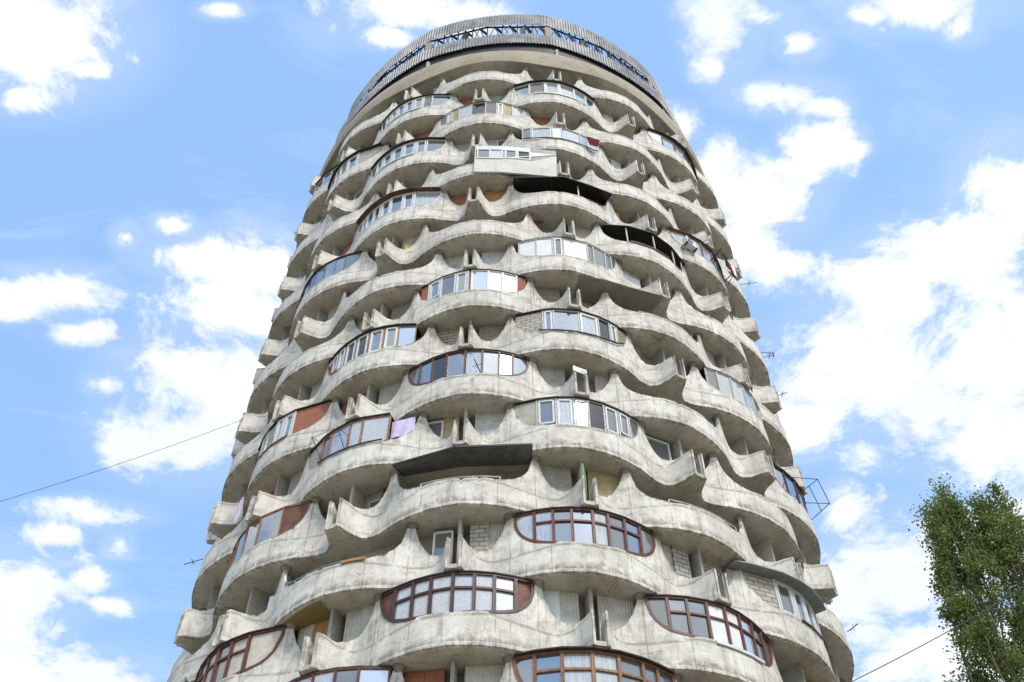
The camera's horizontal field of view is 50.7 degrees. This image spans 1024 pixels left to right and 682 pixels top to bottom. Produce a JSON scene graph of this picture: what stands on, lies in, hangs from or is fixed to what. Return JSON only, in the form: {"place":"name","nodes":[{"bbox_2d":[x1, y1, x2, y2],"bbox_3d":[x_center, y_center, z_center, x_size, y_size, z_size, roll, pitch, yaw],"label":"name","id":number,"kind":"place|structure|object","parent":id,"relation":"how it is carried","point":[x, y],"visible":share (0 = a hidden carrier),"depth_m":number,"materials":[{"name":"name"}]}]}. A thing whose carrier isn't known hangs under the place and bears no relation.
{"place":"outdoors","nodes":[
{"label":"outdoors","id":0,"kind":"place"},
{"bbox_2d":[0,0,1023,681],"label":"sky","id":1,"kind":"structure","parent":0,"point":[862,161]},
{"bbox_2d":[851,587,1023,681],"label":"cable","id":2,"kind":"object","parent":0,"point":[937,637],"visible":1,"depth_m":20.51,"materials":[{"name":"metal"}]},
{"label":"ground","id":3,"kind":"structure","parent":0,"visible":0},
{"bbox_2d":[167,14,853,681],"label":"apartment tower","id":4,"kind":"structure","parent":3,"relation":"on","point":[483,540],"depth_m":45.27,"materials":[{"name":"concrete"}]},
{"bbox_2d":[0,419,242,501],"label":"cable","id":5,"kind":"object","parent":4,"relation":"attached to","point":[120,463],"visible":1,"depth_m":49.00,"materials":[{"name":"metal"}]},
{"bbox_2d":[233,497,243,522],"bbox_3d":[-11.452,7.111,45.257,0.106,1.404,0.350,33,-59,-23],"label":"towel","id":6,"kind":"object","parent":4,"relation":"hanging from","point":[236,517],"visible":1,"depth_m":45.19,"materials":[{"name":"fabric"}]},
{"bbox_2d":[267,595,274,607],"bbox_3d":[-8.536,10.129,39.252,0.700,1.950,0.500,-17,-54,13],"label":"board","id":7,"kind":"object","parent":4,"relation":"on","point":[271,598],"visible":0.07,"depth_m":39.79,"materials":[{"name":"white"}]},
{"bbox_2d":[312,426,347,461],"bbox_3d":[-7.212,3.955,42.778,1.280,0.924,0.919,-23,-56,17],"label":"drying rack","id":8,"kind":"object","parent":4,"relation":"on","point":[328,439],"visible":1,"depth_m":42.76,"materials":[{"name":"metal"}]},
{"bbox_2d":[390,417,415,438],"bbox_3d":[-4.342,3.478,43.006,1.000,1.080,0.106,-14,-54,11],"label":"bedsheet","id":9,"kind":"object","parent":4,"relation":"hanging from","point":[400,428],"visible":1,"depth_m":43.04,"materials":[{"name":"fabric"}]},
{"bbox_2d":[573,366,586,374],"bbox_3d":[2.774,1.200,44.221,0.560,0.496,0.034,8,-53,-6],"label":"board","id":10,"kind":"object","parent":4,"relation":"attached to","point":[579,370],"visible":1,"depth_m":44.20,"materials":[{"name":"white"}]},
{"bbox_2d":[582,463,587,500],"bbox_3d":[2.664,5.360,39.346,0.060,1.900,0.700,-9,-53,7],"label":"board","id":11,"kind":"object","parent":4,"relation":"on","point":[584,475],"visible":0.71,"depth_m":39.49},
{"bbox_2d":[586,136,599,146],"bbox_3d":[4.617,-11.255,61.225,0.850,1.015,0.099,14,-54,-11],"label":"hanging cloth","id":12,"kind":"object","parent":4,"relation":"hanging from","point":[593,141],"visible":1,"depth_m":61.29,"materials":[{"name":"red fabric"}]},
{"bbox_2d":[624,274,640,287],"bbox_3d":[5.905,-2.426,52.529,0.900,2.300,0.060,20,-55,-15],"label":"board","id":13,"kind":"object","parent":4,"relation":"on","point":[634,282],"visible":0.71,"depth_m":53.18,"materials":[{"name":"white"}]},
{"bbox_2d":[681,236,697,254],"bbox_3d":[9.474,-5.055,57.823,0.760,0.917,0.561,33,-59,-23],"label":"air conditioner","id":14,"kind":"object","parent":4,"relation":"attached to","point":[689,243],"visible":1,"depth_m":57.73,"materials":[{"name":"metal"}]},
{"bbox_2d":[710,248,738,283],"bbox_3d":[11.643,-4.049,59.217,0.922,0.954,1.741,-34,-60,23],"label":"drying rack","id":15,"kind":"object","parent":4,"relation":"on","point":[728,262],"visible":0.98,"depth_m":59.28,"materials":[{"name":"metal"}]},
{"bbox_2d":[722,253,730,269],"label":"trousers","id":16,"kind":"object","parent":15,"relation":"hanging from","point":[726,262],"visible":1,"depth_m":58.68,"materials":[{"name":"fabric"}]},
{"bbox_2d":[730,262,736,276],"bbox_3d":[12.149,-3.854,59.102,0.106,1.188,0.450,-33,-59,23],"label":"towel","id":17,"kind":"object","parent":15,"relation":"hanging from","point":[733,269],"visible":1,"depth_m":59.09,"materials":[{"name":"fabric"}]},
{"bbox_2d":[790,477,829,519],"bbox_3d":[13.617,7.039,49.109,1.146,1.233,1.964,-23,-56,16],"label":"drying rack","id":18,"kind":"object","parent":4,"relation":"on","point":[813,494],"visible":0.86,"depth_m":49.02,"materials":[{"name":"metal"}]},
{"bbox_2d":[906,473,1023,681],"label":"poplar tree","id":19,"kind":"object","parent":3,"relation":"on","point":[994,544],"visible":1,"depth_m":37.72,"materials":[{"name":"green plant"}]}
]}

